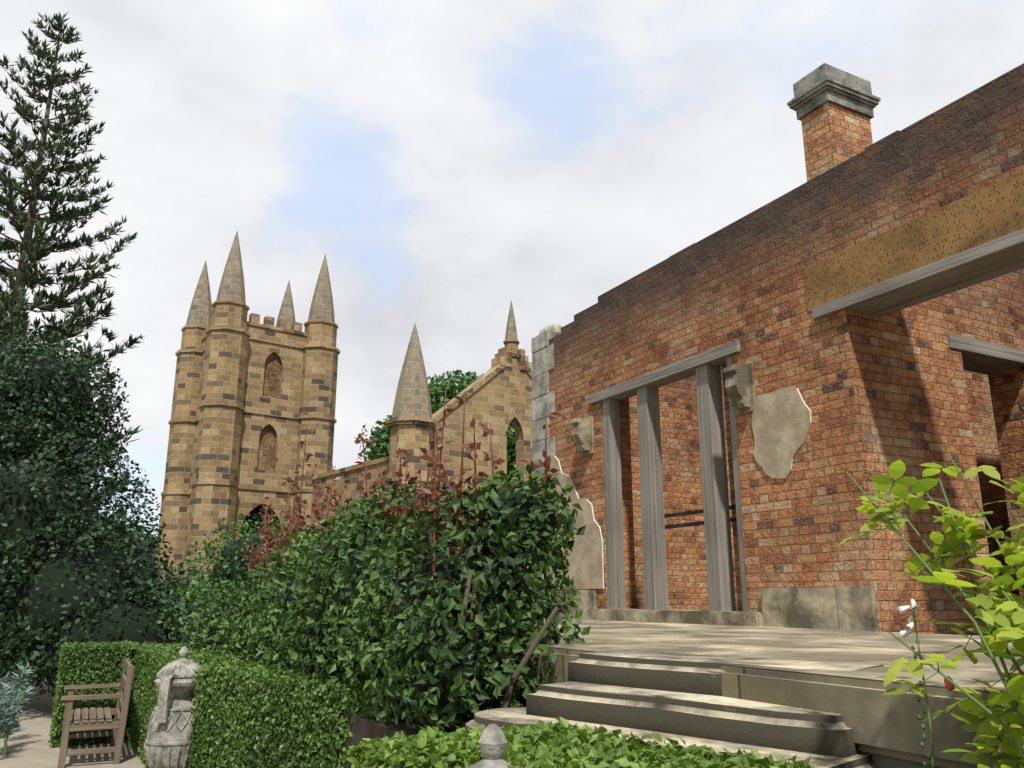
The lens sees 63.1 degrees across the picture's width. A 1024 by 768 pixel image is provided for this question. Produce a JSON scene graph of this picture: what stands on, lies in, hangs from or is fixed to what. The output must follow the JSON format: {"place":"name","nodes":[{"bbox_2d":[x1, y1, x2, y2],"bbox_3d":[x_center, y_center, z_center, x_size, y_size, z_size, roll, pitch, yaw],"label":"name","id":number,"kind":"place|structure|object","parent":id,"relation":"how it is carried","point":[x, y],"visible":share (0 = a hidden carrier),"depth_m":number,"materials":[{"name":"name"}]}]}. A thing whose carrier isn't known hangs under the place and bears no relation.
{"place":"outdoors","nodes":[
{"label":"outdoors","id":0,"kind":"place"},
{"bbox_2d":[0,639,56,678],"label":"church knoll","id":1,"kind":"object","parent":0,"point":[16,672],"depth_m":20.06,"materials":[{"name":"green plant"}]},
{"bbox_2d":[310,300,532,588],"bbox_3d":[-3.003,3.731,43.893,13.901,14.000,13.050,11,-18,-36],"label":"church ruin","id":2,"kind":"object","parent":1,"relation":"on","point":[498,395],"depth_m":38.05,"materials":[{"name":"beige stone"}]},
{"bbox_2d":[361,369,515,481],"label":"tree","id":3,"kind":"object","parent":1,"relation":"on","point":[382,434],"depth_m":59.29,"materials":[{"name":"green plant"}]},
{"bbox_2d":[0,677,145,767],"bbox_3d":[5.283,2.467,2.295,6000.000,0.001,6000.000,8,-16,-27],"label":"paved path","id":4,"kind":"structure","parent":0,"point":[28,745],"depth_m":10.35,"materials":[{"name":"beige stone"}]},
{"bbox_2d":[0,661,36,756],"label":"euphorbia","id":5,"kind":"object","parent":4,"relation":"on","point":[7,694],"depth_m":10.18,"materials":[{"name":"green plant"}]},
{"bbox_2d":[0,12,143,501],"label":"norfolk pine","id":6,"kind":"object","parent":4,"relation":"on","point":[73,212],"depth_m":27.15,"materials":[{"name":"green plant"}]},
{"bbox_2d":[48,640,139,747],"bbox_3d":[-5.527,4.079,11.071,1.004,1.290,0.925,8,-16,-27],"label":"hedge","id":7,"kind":"object","parent":4,"relation":"on","point":[94,646],"depth_m":10.75,"materials":[{"name":"green plant"}]},
{"bbox_2d":[0,317,188,700],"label":"tree","id":8,"kind":"object","parent":4,"relation":"on","point":[10,646],"depth_m":14.21,"materials":[{"name":"green plant"}]},
{"bbox_2d":[58,658,134,767],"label":"bench legs","id":9,"kind":"object","parent":4,"relation":"on","point":[117,737],"visible":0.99,"depth_m":9.47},
{"bbox_2d":[61,683,123,755],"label":"chair slats","id":10,"kind":"object","parent":9,"relation":"attached to","point":[92,727],"visible":0.89,"depth_m":9.43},
{"bbox_2d":[69,659,131,723],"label":"chair seat slats","id":11,"kind":"object","parent":9,"relation":"on","point":[100,716],"visible":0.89,"depth_m":9.97,"materials":[{"name":"brown wood"}]},
{"bbox_2d":[144,646,200,767],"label":"garden urn","id":12,"kind":"object","parent":4,"relation":"on","point":[169,731],"visible":0.75,"depth_m":7.66,"materials":[{"name":"stone"}]},
{"bbox_2d":[126,641,251,767],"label":"hedge","id":13,"kind":"object","parent":4,"relation":"on","point":[155,663],"depth_m":9.86,"materials":[{"name":"green plant"}]},
{"bbox_2d":[144,576,243,644],"bbox_3d":[-4.536,4.321,13.930,2.725,2.197,3.706,26,-30,-60],"label":"shrub","id":14,"kind":"object","parent":4,"relation":"on","point":[187,597],"depth_m":13.79,"materials":[{"name":"green plant"}]},
{"bbox_2d":[150,512,316,615],"bbox_3d":[-6.689,5.794,23.028,6.242,4.701,12.415,19,-24,-52],"label":"shrub","id":15,"kind":"object","parent":4,"relation":"on","point":[206,579],"depth_m":23.26,"materials":[{"name":"green plant"}]},
{"bbox_2d":[185,658,405,767],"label":"hedge","id":16,"kind":"object","parent":4,"relation":"on","point":[254,671],"depth_m":6.60,"materials":[{"name":"green plant"}]},
{"bbox_2d":[340,711,448,767],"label":"planting bed soil","id":17,"kind":"structure","parent":4,"relation":"on","point":[361,727],"depth_m":5.35,"materials":[{"name":"brown soil"}]},
{"bbox_2d":[177,464,590,732],"bbox_3d":[-1.705,2.206,8.177,2.120,2.182,8.731,8,-16,-27],"label":"shrub","id":18,"kind":"object","parent":17,"relation":"on","point":[265,627],"depth_m":5.36,"materials":[{"name":"green plant"}]},
{"bbox_2d":[242,389,560,588],"bbox_3d":[-1.694,1.226,8.457,1.101,1.881,7.122,8,-16,-27],"label":"shrub shoot","id":19,"kind":"object","parent":18,"relation":"attached to","point":[425,456],"depth_m":6.18,"materials":[{"name":"red plant"}]},
{"bbox_2d":[346,716,608,767],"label":"plants","id":20,"kind":"object","parent":17,"relation":"on","point":[404,751],"visible":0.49,"depth_m":2.61,"materials":[{"name":"green plant"}]},
{"bbox_2d":[417,721,814,767],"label":"hedge leaves","id":21,"kind":"object","parent":20,"relation":"attached to","point":[614,750],"visible":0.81,"depth_m":2.46,"materials":[{"name":"green plant"}]},
{"bbox_2d":[911,598,934,767],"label":"plant stem","id":22,"kind":"object","parent":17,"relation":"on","point":[930,729],"visible":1,"depth_m":2.44,"materials":[{"name":"green plant"}]},
{"bbox_2d":[897,599,918,637],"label":"white flowers","id":23,"kind":"object","parent":22,"relation":"attached to","point":[907,631],"visible":0.96,"depth_m":2.60,"materials":[{"name":"white plant"}]},
{"bbox_2d":[911,640,930,767],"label":"foxglove capsules","id":24,"kind":"object","parent":22,"relation":"attached to","point":[920,718],"visible":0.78,"depth_m":2.45},
{"bbox_2d":[839,459,1023,767],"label":"rose leaves","id":25,"kind":"object","parent":17,"relation":"on","point":[990,728],"visible":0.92,"depth_m":2.22,"materials":[{"name":"green plant"}]},
{"bbox_2d":[466,724,515,767],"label":"stone finial","id":26,"kind":"object","parent":4,"relation":"on","point":[492,741],"visible":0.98,"depth_m":2.32,"materials":[{"name":"stone"}]},
{"bbox_2d":[519,696,946,767],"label":"ground","id":27,"kind":"structure","parent":4,"relation":"on","point":[881,761],"depth_m":2.78,"materials":[{"name":"stone"}]},
{"bbox_2d":[516,618,1023,767],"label":"terrace paving","id":28,"kind":"structure","parent":27,"relation":"on","point":[876,720],"depth_m":3.32,"materials":[{"name":"grey stone"}]},
{"bbox_2d":[629,366,737,610],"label":"cottage walls","id":29,"kind":"structure","parent":28,"relation":"on","point":[687,583],"depth_m":12.72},
{"bbox_2d":[571,416,593,455],"bbox_3d":[0.927,0.677,10.961,0.260,0.490,0.260,8,-16,-27],"label":"stone corbel","id":30,"kind":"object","parent":29,"relation":"attached to","point":[582,432],"depth_m":10.90,"materials":[{"name":"stone"}]},
{"bbox_2d":[602,356,748,611],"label":"window posts","id":31,"kind":"object","parent":29,"relation":"attached to","point":[719,564],"depth_m":9.51,"materials":[{"name":"grey wood"}]},
{"bbox_2d":[664,505,736,528],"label":"metal rails","id":32,"kind":"object","parent":29,"relation":"attached to","point":[700,511],"depth_m":9.50,"materials":[{"name":"metal"}]},
{"bbox_2d":[752,387,810,477],"bbox_3d":[2.579,0.470,7.992,0.017,0.869,0.753,8,-16,-27],"label":"plaster patch","id":33,"kind":"object","parent":29,"relation":"attached to","point":[781,420],"visible":1,"depth_m":8.00,"materials":[{"name":"beige paint"}]},
{"bbox_2d":[589,228,1023,403],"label":"lintel beams","id":34,"kind":"structure","parent":29,"relation":"attached to","point":[992,259],"depth_m":7.10,"materials":[{"name":"grey wood"}]},
{"bbox_2d":[801,102,872,181],"bbox_3d":[3.447,-2.086,8.704,0.630,1.550,0.360,8,-16,-27],"label":"chimney shaft","id":35,"kind":"object","parent":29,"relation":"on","point":[834,135],"visible":0.36,"depth_m":8.65,"materials":[{"name":"orange brick"}]},
{"bbox_2d":[787,63,880,120],"bbox_3d":[3.447,-3.038,8.946,0.810,0.425,0.540,8,-16,-27],"label":"chimney cap","id":36,"kind":"object","parent":35,"relation":"on","point":[819,86],"visible":0.71,"depth_m":8.76,"materials":[{"name":"grey concrete"}]},
{"bbox_2d":[804,171,1023,311],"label":"plaster panel","id":37,"kind":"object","parent":29,"relation":"attached to","point":[988,213],"depth_m":6.88,"materials":[{"name":"paint"}]},
{"bbox_2d":[947,333,1023,374],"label":"lintel","id":38,"kind":"structure","parent":29,"relation":"attached to","point":[982,357],"depth_m":8.51,"materials":[{"name":"grey wood"}]},
{"bbox_2d":[110,525,155,582],"bbox_3d":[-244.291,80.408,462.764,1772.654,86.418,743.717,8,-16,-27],"label":"distant ridge","id":39,"kind":"structure","parent":0,"point":[139,547],"depth_m":810.92,"materials":[{"name":"green plant"}]},
{"bbox_2d":[155,231,339,584],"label":"church tower","id":40,"kind":"structure","parent":0,"point":[224,412],"depth_m":42.89,"materials":[{"name":"beige stone"}]},
{"bbox_2d":[257,353,280,470],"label":"arched windows","id":41,"kind":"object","parent":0,"point":[267,437],"visible":1,"depth_m":42.97,"materials":[{"name":"brown stone"}]},
{"bbox_2d":[0,0,1023,537],"label":"sky","id":42,"kind":"structure","parent":0,"point":[449,163],"materials":[{"name":"white"}]},
{"bbox_2d":[548,63,1023,632],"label":"brick wall","id":43,"kind":"structure","parent":0,"point":[742,279],"depth_m":7.83,"materials":[{"name":"red brick"}]},
{"bbox_2d":[531,324,562,580],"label":"stone quoins","id":44,"kind":"object","parent":43,"relation":"attached to","point":[542,350],"visible":0.41,"depth_m":12.20,"materials":[{"name":"grey stone"}]},
{"bbox_2d":[550,454,603,588],"bbox_3d":[0.835,1.756,11.021,0.017,1.850,1.240,8,-16,-27],"label":"plaster patch","id":45,"kind":"object","parent":43,"relation":"attached to","point":[586,564],"visible":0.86,"depth_m":10.76,"materials":[{"name":"beige paint"}]},
{"bbox_2d":[591,609,762,626],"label":"stone sill","id":46,"kind":"structure","parent":43,"relation":"attached to","point":[733,618],"depth_m":8.81,"materials":[{"name":"grey stone"}]},
{"bbox_2d":[532,586,878,630],"bbox_3d":[1.638,2.475,9.286,0.061,0.379,5.702,8,-16,-27],"label":"plaster base patch","id":47,"kind":"object","parent":43,"relation":"attached to","point":[854,608],"visible":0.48,"depth_m":7.36,"materials":[{"name":"beige paint"}]},
{"bbox_2d":[723,363,754,414],"bbox_3d":[2.307,0.042,8.467,0.260,0.490,0.260,8,-16,-27],"label":"stone corbel","id":48,"kind":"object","parent":43,"relation":"attached to","point":[739,386],"depth_m":8.41,"materials":[{"name":"beige stone"}]},
{"bbox_2d":[722,365,1020,635],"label":"interior wall","id":49,"kind":"structure","parent":0,"point":[982,421],"depth_m":10.76,"materials":[{"name":"brick"}]},
{"bbox_2d":[846,450,1023,759],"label":"rose canes","id":50,"kind":"object","parent":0,"point":[1002,677],"visible":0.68,"depth_m":2.19,"materials":[{"name":"green plant"}]},
{"bbox_2d":[944,571,962,691],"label":"rose buds","id":51,"kind":"object","parent":50,"relation":"attached to","point":[949,686],"visible":0.64,"depth_m":2.22,"materials":[{"name":"red plant"}]},
{"bbox_2d":[880,268,1023,633],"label":"brick wall","id":52,"kind":"structure","parent":0,"point":[929,405],"depth_m":7.85,"materials":[{"name":"red brick"}]},
{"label":"steps foundation","id":53,"kind":"object","parent":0,"visible":0},
{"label":"stone step","id":54,"kind":"object","parent":53,"relation":"on","visible":0},
{"bbox_2d":[465,707,876,767],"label":"stone step","id":55,"kind":"object","parent":54,"relation":"on","point":[502,717],"visible":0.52,"depth_m":3.14,"materials":[{"name":"beige stone"}]},
{"bbox_2d":[526,682,861,757],"bbox_3d":[0.791,1.404,3.510,0.576,0.197,1.501,13,-20,-42],"label":"stone step","id":56,"kind":"object","parent":55,"relation":"on","point":[738,721],"visible":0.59,"depth_m":3.23,"materials":[{"name":"grey stone"}]},
{"bbox_2d":[568,650,883,695],"bbox_3d":[0.917,1.319,3.701,0.459,0.197,1.403,14,-20,-43],"label":"stone step","id":57,"kind":"object","parent":56,"relation":"on","point":[677,672],"visible":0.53,"depth_m":3.69,"materials":[{"name":"grey stone"}]}
]}

